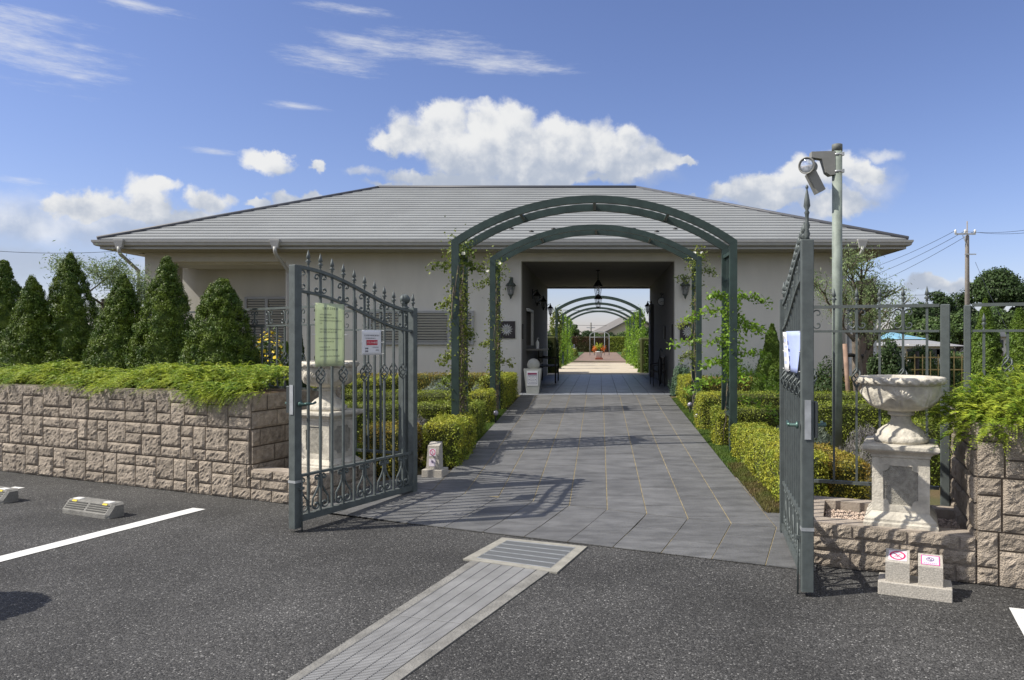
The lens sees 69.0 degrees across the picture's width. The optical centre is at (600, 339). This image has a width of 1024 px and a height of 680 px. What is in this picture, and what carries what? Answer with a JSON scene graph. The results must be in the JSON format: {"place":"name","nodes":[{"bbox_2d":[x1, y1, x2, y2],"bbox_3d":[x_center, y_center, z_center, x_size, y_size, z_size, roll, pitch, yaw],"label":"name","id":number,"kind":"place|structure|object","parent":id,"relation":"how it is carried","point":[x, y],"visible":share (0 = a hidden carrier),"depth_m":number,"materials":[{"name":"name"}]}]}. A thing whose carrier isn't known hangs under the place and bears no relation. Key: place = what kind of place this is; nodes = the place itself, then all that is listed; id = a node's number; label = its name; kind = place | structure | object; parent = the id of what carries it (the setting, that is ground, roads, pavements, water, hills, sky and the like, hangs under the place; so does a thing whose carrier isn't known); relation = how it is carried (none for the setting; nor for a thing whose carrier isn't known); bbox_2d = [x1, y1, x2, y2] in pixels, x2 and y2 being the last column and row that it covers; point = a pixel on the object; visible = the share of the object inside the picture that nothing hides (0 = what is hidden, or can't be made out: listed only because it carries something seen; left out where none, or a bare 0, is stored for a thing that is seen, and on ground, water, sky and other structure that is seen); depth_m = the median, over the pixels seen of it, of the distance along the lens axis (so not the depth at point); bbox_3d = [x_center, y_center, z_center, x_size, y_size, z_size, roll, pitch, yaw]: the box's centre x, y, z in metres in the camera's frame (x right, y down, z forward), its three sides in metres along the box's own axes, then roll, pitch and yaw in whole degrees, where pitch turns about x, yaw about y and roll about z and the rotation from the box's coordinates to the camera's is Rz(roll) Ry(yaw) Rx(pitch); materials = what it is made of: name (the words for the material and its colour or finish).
{"place":"outdoors","nodes":[
{"label":"outdoors","id":0,"kind":"place"},
{"bbox_2d":[0,471,1023,679],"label":"parking lot","id":1,"kind":"structure","parent":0,"point":[222,588],"depth_m":4.12,"materials":[{"name":"asphalt"}]},
{"bbox_2d":[0,486,18,503],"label":"wheel stop","id":2,"kind":"object","parent":1,"relation":"on","point":[8,494],"visible":1,"depth_m":6.81,"materials":[{"name":"concrete"}]},
{"bbox_2d":[62,496,123,518],"bbox_3d":[-4.372,1.440,6.355,0.620,0.121,0.160,0,0,23],"label":"wheel stop","id":3,"kind":"object","parent":1,"relation":"on","point":[94,507],"visible":1,"depth_m":6.29,"materials":[{"name":"concrete"}]},
{"bbox_2d":[0,508,203,561],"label":"parking line","id":4,"kind":"object","parent":1,"relation":"on","point":[79,538],"visible":1,"depth_m":5.64,"materials":[{"name":"paint"}]},
{"bbox_2d":[0,383,340,499],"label":"retaining wall","id":5,"kind":"structure","parent":1,"relation":"on","point":[138,438],"depth_m":7.50,"materials":[{"name":"stone"}]},
{"bbox_2d":[0,259,21,355],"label":"dwarf spruce","id":6,"kind":"object","parent":5,"relation":"on","point":[10,289],"visible":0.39,"depth_m":10.40,"materials":[{"name":"green plant"}]},
{"bbox_2d":[0,274,62,383],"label":"dwarf spruce","id":7,"kind":"object","parent":5,"relation":"on","point":[29,307],"visible":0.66,"depth_m":9.42,"materials":[{"name":"green plant"}]},
{"bbox_2d":[27,251,105,383],"bbox_3d":[-7.066,-0.254,9.826,1.079,1.878,1.098,0,0,0],"label":"dwarf spruce","id":8,"kind":"object","parent":5,"relation":"on","point":[72,327],"visible":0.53,"depth_m":9.65,"materials":[{"name":"green plant"}]},
{"bbox_2d":[78,273,147,387],"bbox_3d":[-5.789,-0.066,8.954,0.962,1.519,0.975,0,0,0],"label":"dwarf spruce","id":9,"kind":"object","parent":5,"relation":"on","point":[122,306],"visible":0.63,"depth_m":8.78,"materials":[{"name":"green plant"}]},
{"bbox_2d":[0,357,288,416],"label":"trailing juniper","id":10,"kind":"object","parent":5,"relation":"on","point":[223,389],"visible":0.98,"depth_m":7.52,"materials":[{"name":"plant"}]},
{"bbox_2d":[120,255,199,388],"bbox_3d":[-5.266,-0.172,8.961,1.029,1.726,1.026,0,0,0],"label":"dwarf spruce","id":11,"kind":"object","parent":5,"relation":"on","point":[167,324],"visible":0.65,"depth_m":8.76,"materials":[{"name":"green plant"}]},
{"bbox_2d":[172,277,264,390],"bbox_3d":[-4.236,-0.014,8.256,1.009,1.379,0.978,0,0,0],"label":"dwarf spruce","id":12,"kind":"object","parent":5,"relation":"on","point":[217,335],"visible":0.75,"depth_m":8.06,"materials":[{"name":"green plant"}]},
{"bbox_2d":[151,305,318,390],"bbox_3d":[-4.885,0.085,9.110,5.012,0.894,0.082,0,0,36],"label":"iron fence","id":13,"kind":"object","parent":5,"relation":"on","point":[269,339],"visible":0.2,"depth_m":8.13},
{"bbox_2d":[287,561,548,679],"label":"drain channel","id":14,"kind":"object","parent":1,"relation":"on","point":[403,641],"visible":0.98,"depth_m":3.86,"materials":[{"name":"grey"}]},
{"bbox_2d":[463,537,586,573],"bbox_3d":[-0.507,1.504,5.149,0.725,0.032,0.624,0,0,20],"label":"drain grate","id":15,"kind":"object","parent":1,"relation":"on","point":[551,557],"visible":0.99,"depth_m":5.12,"materials":[{"name":"metal"}]},
{"bbox_2d":[878,548,952,602],"bbox_3d":[1.863,1.383,4.367,0.400,0.235,0.185,0,0,23],"label":"sign block","id":16,"kind":"object","parent":1,"relation":"on","point":[897,579],"depth_m":4.31,"materials":[{"name":"stone"}]},
{"bbox_2d":[950,407,1023,588],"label":"retaining wall","id":17,"kind":"structure","parent":1,"relation":"on","point":[986,493],"depth_m":4.49,"materials":[{"name":"stone"}]},
{"bbox_2d":[964,305,970,415],"bbox_3d":[2.700,0.172,5.420,0.048,0.857,0.048,0,0,23],"label":"fence post","id":18,"kind":"object","parent":17,"relation":"on","point":[967,338],"visible":0.76,"depth_m":5.40,"materials":[{"name":"metal"}]},
{"bbox_2d":[915,364,1023,464],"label":"spreading juniper","id":19,"kind":"object","parent":17,"relation":"on","point":[997,399],"visible":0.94,"depth_m":4.65,"materials":[{"name":"plant"}]},
{"bbox_2d":[972,302,1023,413],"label":"iron fence","id":20,"kind":"object","parent":17,"relation":"on","point":[1007,331],"visible":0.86,"depth_m":5.34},
{"bbox_2d":[0,0,1023,334],"label":"sky","id":21,"kind":"structure","parent":0,"point":[116,116],"materials":[{"name":"blue"}]},
{"bbox_2d":[519,374,674,394],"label":"tunnel floor","id":22,"kind":"structure","parent":0,"point":[565,384],"depth_m":17.73,"materials":[{"name":"tile"}]},
{"bbox_2d":[548,363,648,373],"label":"concrete path","id":23,"kind":"structure","parent":0,"point":[598,368],"depth_m":28.70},
{"bbox_2d":[571,352,627,362],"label":"brick path","id":24,"kind":"structure","parent":0,"point":[591,356],"depth_m":54.68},
{"bbox_2d":[434,395,774,527],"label":"path tiles","id":25,"kind":"object","parent":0,"point":[738,504],"visible":0.99,"depth_m":8.37,"materials":[{"name":"tile"}]},
{"bbox_2d":[465,395,775,527],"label":"paving joints","id":26,"kind":"object","parent":25,"relation":"on","point":[605,460],"visible":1,"depth_m":8.34,"materials":[{"name":"stone"}]},
{"bbox_2d":[357,352,962,512],"bbox_3d":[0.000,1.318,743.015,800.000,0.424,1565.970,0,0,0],"label":"ground","id":27,"kind":"structure","parent":0,"point":[934,497],"depth_m":7.77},
{"bbox_2d":[39,240,157,335],"bbox_3d":[-7.669,-0.072,11.573,1.667,2.870,1.922,0,0,0],"label":"olive tree","id":28,"kind":"object","parent":27,"relation":"on","point":[106,276],"visible":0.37,"depth_m":11.24,"materials":[{"name":"green plant"}]},
{"bbox_2d":[256,324,283,388],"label":"flowering shrub","id":29,"kind":"object","parent":27,"relation":"on","point":[273,350],"visible":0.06,"depth_m":9.31,"materials":[{"name":"green plant"}]},
{"bbox_2d":[251,459,372,506],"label":"wall","id":30,"kind":"structure","parent":27,"relation":"on","point":[269,484],"depth_m":6.81,"materials":[{"name":"stone"}]},
{"bbox_2d":[302,408,362,472],"bbox_3d":[-2.588,0.937,7.015,0.464,0.545,0.464,0,0,23],"label":"stone pedestal","id":31,"kind":"object","parent":30,"relation":"on","point":[314,440],"visible":0.63,"depth_m":6.87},
{"bbox_2d":[302,360,359,410],"bbox_3d":[-2.588,0.432,7.015,0.576,0.463,0.576,0,0,23],"label":"stone urn","id":32,"kind":"object","parent":31,"relation":"on","point":[326,392],"visible":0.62,"depth_m":6.87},
{"bbox_3d":[-2.840,0.400,7.540,0.048,1.400,0.048,0,0,23],"label":"fence post","id":33,"kind":"object","parent":30,"relation":"on","visible":0},
{"bbox_2d":[345,296,397,453],"bbox_3d":[-2.375,0.338,7.350,0.916,1.549,0.082,0,0,22],"label":"iron fence","id":34,"kind":"object","parent":33,"relation":"attached to","point":[380,311],"visible":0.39,"depth_m":7.28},
{"bbox_2d":[311,374,397,392],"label":"hedge","id":35,"kind":"object","parent":27,"relation":"on","point":[388,383],"visible":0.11,"depth_m":12.47,"materials":[{"name":"green"}]},
{"bbox_2d":[357,420,422,475],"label":"hedge","id":36,"kind":"object","parent":27,"relation":"on","point":[369,455],"visible":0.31,"depth_m":7.79,"materials":[{"name":"green plant"}]},
{"bbox_2d":[345,399,450,439],"bbox_3d":[-3.589,1.082,10.096,3.297,0.564,0.497,0,0,0],"label":"hedge","id":37,"kind":"object","parent":27,"relation":"on","point":[427,411],"visible":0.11,"depth_m":9.94,"materials":[{"name":"green"}]},
{"bbox_2d":[398,294,409,487],"bbox_3d":[-1.885,0.529,7.120,0.099,1.942,0.099,0,0,23],"label":"gate post","id":38,"kind":"object","parent":27,"relation":"on","point":[406,299],"visible":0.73,"depth_m":7.08,"materials":[{"name":"metal"}]},
{"bbox_2d":[285,250,416,531],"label":"iron gate","id":39,"kind":"structure","parent":38,"relation":"attached to","point":[294,404],"depth_m":6.22,"materials":[{"name":"grey"}]},
{"bbox_2d":[312,303,347,366],"bbox_3d":[-2.217,-0.043,6.061,0.010,0.515,0.390,0,0,25],"label":"notice","id":40,"kind":"object","parent":39,"relation":"attached to","point":[329,334],"visible":1,"depth_m":6.05,"materials":[{"name":"green paper"}]},
{"bbox_2d":[360,330,383,354],"bbox_3d":[-2.013,0.022,6.503,0.008,0.220,0.313,0,0,25],"label":"notice","id":41,"kind":"object","parent":39,"relation":"attached to","point":[371,342],"visible":1,"depth_m":6.50,"materials":[{"name":"white paper"}]},
{"bbox_2d":[341,388,472,403],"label":"hedge","id":42,"kind":"object","parent":27,"relation":"on","point":[423,395],"visible":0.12,"depth_m":11.34,"materials":[{"name":"green"}]},
{"bbox_2d":[376,470,449,489],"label":"path edge tiles","id":43,"kind":"object","parent":27,"relation":"on","point":[429,483],"visible":0.44,"depth_m":7.41,"materials":[{"name":"stone"}]},
{"bbox_2d":[422,441,447,477],"bbox_3d":[-1.729,1.247,7.729,0.220,0.356,0.194,0,0,8],"label":"sign bollard","id":44,"kind":"object","parent":43,"relation":"on","point":[435,468],"visible":1,"depth_m":7.67,"materials":[{"name":"stone"}]},
{"bbox_2d":[357,371,489,390],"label":"hedge","id":45,"kind":"object","parent":27,"relation":"on","point":[424,379],"visible":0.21,"depth_m":14.23,"materials":[{"name":"green plant"}]},
{"bbox_2d":[420,411,476,467],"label":"hedge","id":46,"kind":"object","parent":27,"relation":"on","point":[455,434],"visible":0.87,"depth_m":8.21,"materials":[{"name":"green"}]},
{"bbox_2d":[425,408,506,460],"bbox_3d":[-1.806,1.291,10.592,0.439,0.222,4.453,0,0,0],"label":"grass strip","id":47,"kind":"object","parent":27,"relation":"on","point":[489,425],"depth_m":11.32,"materials":[{"name":"green plant"}]},
{"bbox_2d":[450,399,486,440],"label":"hedge","id":48,"kind":"object","parent":47,"relation":"on","point":[475,407],"visible":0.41,"depth_m":9.96,"materials":[{"name":"green"}]},
{"bbox_2d":[471,246,515,410],"bbox_3d":[-1.759,-0.171,12.465,0.753,2.819,0.697,0,0,44],"label":"climbing rose","id":49,"kind":"object","parent":47,"relation":"on","point":[487,343],"visible":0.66,"depth_m":12.39,"materials":[{"name":"green plant"}]},
{"bbox_2d":[469,387,497,422],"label":"hedge","id":50,"kind":"object","parent":27,"relation":"on","point":[487,395],"visible":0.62,"depth_m":11.32,"materials":[{"name":"green"}]},
{"bbox_2d":[480,371,517,408],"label":"hedge","id":51,"kind":"object","parent":27,"relation":"on","point":[508,386],"visible":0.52,"depth_m":13.33,"materials":[{"name":"green"}]},
{"bbox_2d":[91,185,913,393],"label":"entrance building","id":52,"kind":"structure","parent":27,"relation":"on","point":[390,238],"depth_m":15.50,"materials":[{"name":"paint"}]},
{"bbox_2d":[245,297,285,341],"bbox_3d":[-7.397,-0.471,16.970,1.544,1.042,0.060,0,0,0],"label":"window","id":53,"kind":"structure","parent":52,"relation":"in","point":[250,302],"depth_m":16.98,"materials":[{"name":"grey"}]},
{"bbox_2d":[369,311,473,344],"bbox_3d":[-3.746,-0.258,15.470,2.196,0.710,0.060,0,0,0],"label":"window","id":54,"kind":"structure","parent":52,"relation":"in","point":[432,327],"depth_m":15.47,"materials":[{"name":"grey"}]},
{"bbox_2d":[548,334,559,372],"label":"topiary hedge","id":55,"kind":"object","parent":27,"relation":"on","point":[553,347],"visible":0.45,"depth_m":24.64,"materials":[{"name":"green"}]},
{"bbox_2d":[313,484,816,570],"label":"threshold tiles","id":56,"kind":"object","parent":27,"relation":"on","point":[748,544],"visible":0.88,"depth_m":5.92,"materials":[{"name":"tile"}]},
{"bbox_3d":[1.500,0.650,5.640,0.080,1.700,0.080,0,0,23],"label":"gate post","id":57,"kind":"object","parent":56,"relation":"on","visible":0},
{"bbox_2d":[780,185,826,593],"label":"iron gate","id":58,"kind":"structure","parent":57,"relation":"attached to","point":[799,424],"depth_m":4.35,"materials":[{"name":"grey"}]},
{"bbox_2d":[784,331,799,372],"bbox_3d":[1.216,0.072,4.684,0.076,0.255,0.521,0,0,8],"label":"notice","id":59,"kind":"object","parent":58,"relation":"attached to","point":[793,340],"visible":0.94,"depth_m":4.56,"materials":[{"name":"white paper"}]},
{"bbox_2d":[572,336,608,351],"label":"hedge","id":60,"kind":"object","parent":27,"relation":"on","point":[584,344],"visible":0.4,"depth_m":84.02,"materials":[{"name":"green"}]},
{"bbox_2d":[451,195,736,451],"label":"garden arch","id":61,"kind":"structure","parent":27,"relation":"on","point":[729,269],"depth_m":8.97,"materials":[{"name":"paint"}]},
{"bbox_2d":[425,216,485,414],"bbox_3d":[-1.773,-0.069,9.308,0.715,2.892,0.807,0,0,28],"label":"climbing rose","id":62,"kind":"object","parent":61,"relation":"attached to","point":[464,336],"visible":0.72,"depth_m":9.24,"materials":[{"name":"green plant"}]},
{"bbox_2d":[490,224,701,409],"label":"garden arch","id":63,"kind":"structure","parent":27,"relation":"on","point":[527,243],"depth_m":12.10,"materials":[{"name":"paint"}]},
{"bbox_2d":[555,296,640,339],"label":"garden arch","id":64,"kind":"structure","parent":27,"relation":"on","point":[586,298],"depth_m":29.77,"materials":[{"name":"paint"}]},
{"bbox_2d":[632,309,647,368],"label":"climbing rose","id":65,"kind":"object","parent":64,"relation":"attached to","point":[635,361],"visible":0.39,"depth_m":29.99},
{"bbox_2d":[562,302,634,364],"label":"garden arch","id":66,"kind":"structure","parent":27,"relation":"on","point":[597,303],"depth_m":34.97,"materials":[{"name":"paint"}]},
{"bbox_2d":[592,316,648,335],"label":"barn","id":67,"kind":"structure","parent":27,"relation":"on","point":[617,326],"depth_m":105.10,"materials":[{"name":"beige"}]},
{"bbox_2d":[637,336,648,372],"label":"topiary hedge","id":68,"kind":"object","parent":27,"relation":"on","point":[643,355],"visible":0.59,"depth_m":24.84,"materials":[{"name":"green"}]},
{"bbox_2d":[675,373,710,407],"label":"hedge","id":69,"kind":"object","parent":27,"relation":"on","point":[684,380],"visible":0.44,"depth_m":13.16,"materials":[{"name":"green"}]},
{"bbox_2d":[674,244,719,410],"bbox_3d":[1.593,-0.213,12.408,0.828,2.905,0.728,0,0,-44],"label":"climbing rose","id":70,"kind":"object","parent":27,"relation":"on","point":[690,354],"visible":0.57,"depth_m":12.38,"materials":[{"name":"green plant"}]},
{"bbox_2d":[692,390,720,429],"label":"hedge","id":71,"kind":"object","parent":27,"relation":"on","point":[705,401],"visible":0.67,"depth_m":10.65,"materials":[{"name":"green"}]},
{"bbox_2d":[672,397,742,474],"bbox_3d":[1.514,1.271,11.078,0.279,0.316,6.688,0,0,0],"label":"grass strip","id":72,"kind":"object","parent":27,"relation":"on","point":[722,452],"depth_m":9.41,"materials":[{"name":"green plant"}]},
{"bbox_2d":[710,406,728,445],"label":"hedge","id":73,"kind":"object","parent":27,"relation":"on","point":[719,418],"visible":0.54,"depth_m":9.39,"materials":[{"name":"green"}]},
{"bbox_2d":[666,282,779,441],"bbox_3d":[1.641,0.318,9.280,1.586,2.118,0.845,0,0,-31],"label":"climbing rose","id":74,"kind":"object","parent":27,"relation":"on","point":[725,361],"visible":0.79,"depth_m":9.18,"materials":[{"name":"plant"}]},
{"bbox_2d":[707,404,779,435],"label":"hedge","id":75,"kind":"object","parent":27,"relation":"on","point":[745,413],"visible":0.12,"depth_m":9.79,"materials":[{"name":"green"}]},
{"bbox_2d":[750,323,779,392],"bbox_3d":[2.946,0.515,12.589,0.866,1.620,0.857,0,0,-17],"label":"conical thuja","id":76,"kind":"object","parent":27,"relation":"on","point":[772,367],"visible":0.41,"depth_m":12.46,"materials":[{"name":"green plant"}]},
{"bbox_2d":[729,421,830,502],"bbox_3d":[1.799,1.211,7.727,0.534,0.498,2.633,0,0,0],"label":"hedge","id":77,"kind":"object","parent":27,"relation":"on","point":[755,448],"visible":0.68,"depth_m":7.35,"materials":[{"name":"green"}]},
{"bbox_2d":[694,389,961,407],"bbox_3d":[4.053,1.023,11.351,5.175,0.573,0.508,0,0,0],"label":"hedge","id":78,"kind":"object","parent":27,"relation":"on","point":[773,399],"visible":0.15,"depth_m":11.19,"materials":[{"name":"green"}]},
{"bbox_2d":[814,355,851,393],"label":"evergreen shrub","id":79,"kind":"object","parent":27,"relation":"on","point":[823,382],"visible":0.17,"depth_m":11.74,"materials":[{"name":"green plant"}]},
{"bbox_2d":[832,143,842,449],"bbox_3d":[2.778,-0.426,8.640,0.122,3.732,0.122,0,0,0],"label":"light pole","id":80,"kind":"object","parent":27,"relation":"on","point":[837,229],"visible":0.72,"depth_m":8.59,"materials":[{"name":"metal"}]},
{"bbox_2d":[798,151,844,194],"bbox_3d":[2.569,-1.952,8.572,0.546,0.499,0.269,0,0,0],"label":"floodlight","id":81,"kind":"object","parent":80,"relation":"attached to","point":[808,166],"visible":0.98,"depth_m":8.59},
{"bbox_2d":[814,442,871,499],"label":"hedge","id":82,"kind":"object","parent":27,"relation":"on","point":[844,468],"visible":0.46,"depth_m":6.54,"materials":[{"name":"green plant"}]},
{"bbox_2d":[838,423,876,476],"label":"lavender bush","id":83,"kind":"object","parent":27,"relation":"on","point":[864,455],"visible":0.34,"depth_m":7.92,"materials":[{"name":"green plant"}]},
{"bbox_2d":[847,276,876,378],"bbox_3d":[5.770,-0.125,16.260,0.600,2.550,0.160,0,0,0],"label":"tree","id":84,"kind":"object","parent":27,"relation":"on","point":[873,348],"depth_m":16.20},
{"bbox_2d":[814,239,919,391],"bbox_3d":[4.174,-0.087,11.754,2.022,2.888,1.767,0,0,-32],"label":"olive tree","id":85,"kind":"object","parent":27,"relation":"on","point":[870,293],"visible":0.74,"depth_m":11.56,"materials":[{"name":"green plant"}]},
{"bbox_2d":[814,398,956,448],"bbox_3d":[3.861,1.055,9.173,2.792,0.690,0.456,0,0,0],"label":"hedge","id":86,"kind":"object","parent":27,"relation":"on","point":[867,413],"visible":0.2,"depth_m":9.04,"materials":[{"name":"green"}]},
{"bbox_2d":[864,337,911,374],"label":"evergreen shrub","id":87,"kind":"object","parent":27,"relation":"on","point":[891,364],"visible":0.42,"depth_m":13.33,"materials":[{"name":"green plant"}]},
{"bbox_2d":[814,496,974,582],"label":"wall","id":88,"kind":"structure","parent":27,"relation":"on","point":[849,544],"depth_m":4.76,"materials":[{"name":"stone"}]},
{"bbox_2d":[862,436,939,531],"bbox_3d":[2.020,0.952,4.950,0.464,0.545,0.464,0,0,23],"label":"stone pedestal","id":89,"kind":"object","parent":88,"relation":"on","point":[900,485],"visible":0.98,"depth_m":4.78,"materials":[{"name":"stone"}]},
{"bbox_2d":[856,375,947,444],"bbox_3d":[2.020,0.461,4.950,0.576,0.435,0.576,0,0,23],"label":"stone urn","id":90,"kind":"object","parent":89,"relation":"on","point":[900,399],"visible":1,"depth_m":4.80,"materials":[{"name":"stone"}]},
{"bbox_2d":[881,415,939,485],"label":"hedge","id":91,"kind":"object","parent":27,"relation":"on","point":[935,470],"visible":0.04,"depth_m":7.33,"materials":[{"name":"green"}]},
{"bbox_2d":[877,340,963,363],"bbox_3d":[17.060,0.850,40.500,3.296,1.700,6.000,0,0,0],"label":"house","id":92,"kind":"structure","parent":27,"relation":"on","point":[934,346],"depth_m":38.00,"materials":[{"name":"grey"}]},
{"bbox_2d":[904,344,939,375],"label":"evergreen shrub","id":93,"kind":"object","parent":27,"relation":"on","point":[910,361],"visible":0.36,"depth_m":17.30,"materials":[{"name":"green plant"}]},
{"bbox_2d":[908,316,961,347],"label":"broadleaf tree","id":94,"kind":"object","parent":27,"relation":"on","point":[933,323],"visible":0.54,"depth_m":57.16,"materials":[{"name":"green plant"}]},
{"bbox_2d":[940,304,949,505],"bbox_3d":[2.560,0.618,5.470,0.066,1.765,0.066,0,0,23],"label":"fence post","id":95,"kind":"object","parent":27,"relation":"on","point":[945,373],"visible":0.6,"depth_m":5.44,"materials":[{"name":"metal"}]},
{"bbox_2d":[814,287,938,489],"bbox_3d":[2.050,0.354,5.640,0.993,1.516,0.082,0,0,19],"label":"iron fence","id":96,"kind":"object","parent":95,"relation":"attached to","point":[856,306],"visible":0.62,"depth_m":5.65,"materials":[{"name":"metal"}]},
{"bbox_2d":[929,290,961,317],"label":"broadleaf tree","id":97,"kind":"object","parent":27,"relation":"on","point":[940,298],"visible":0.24,"depth_m":71.39,"materials":[{"name":"green plant"}]},
{"bbox_2d":[906,351,1003,389],"bbox_3d":[7.561,0.772,15.996,3.056,1.056,0.154,0,0,0],"label":"bamboo fence","id":98,"kind":"object","parent":27,"relation":"on","point":[916,357],"visible":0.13,"depth_m":15.93,"materials":[{"name":"brown wood"}]},
{"bbox_2d":[950,349,963,386],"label":"evergreen shrub","id":99,"kind":"object","parent":27,"relation":"on","point":[957,372],"visible":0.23,"depth_m":17.54,"materials":[{"name":"green plant"}]},
{"bbox_2d":[950,309,976,352],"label":"broadleaf tree","id":100,"kind":"object","parent":27,"relation":"on","point":[957,319],"visible":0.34,"depth_m":58.96,"materials":[{"name":"green plant"}]},
{"bbox_2d":[954,221,975,304],"bbox_3d":[19.750,-2.432,39.980,1.196,8.024,0.333,0,0,0],"label":"utility pole","id":101,"kind":"object","parent":27,"relation":"on","point":[967,280],"visible":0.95,"depth_m":39.90,"materials":[{"name":"concrete"}]},
{"bbox_2d":[957,298,1002,409],"bbox_3d":[4.501,0.496,8.598,0.738,1.991,0.728,0,0,-4],"label":"conical thuja","id":102,"kind":"object","parent":27,"relation":"on","point":[993,352],"visible":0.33,"depth_m":8.49,"materials":[{"name":"green plant"}]},
{"bbox_2d":[960,266,1023,308],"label":"broadleaf tree","id":103,"kind":"object","parent":27,"relation":"on","point":[997,279],"visible":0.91,"depth_m":68.37,"materials":[{"name":"green plant"}]},
{"bbox_2d":[997,307,1023,405],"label":"conical thuja","id":104,"kind":"object","parent":27,"relation":"on","point":[1016,347],"visible":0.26,"depth_m":7.93,"materials":[{"name":"green plant"}]},
{"bbox_2d":[736,477,779,527],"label":"path corner tiles","id":105,"kind":"object","parent":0,"point":[774,518],"visible":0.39,"depth_m":6.22,"materials":[{"name":"stone"}]},
{"bbox_2d":[727,461,779,512],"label":"ground cover","id":106,"kind":"object","parent":105,"relation":"on","point":[762,495],"visible":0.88,"depth_m":7.04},
{"bbox_2d":[825,508,961,528],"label":"gravel","id":107,"kind":"structure","parent":0,"point":[855,515],"depth_m":5.29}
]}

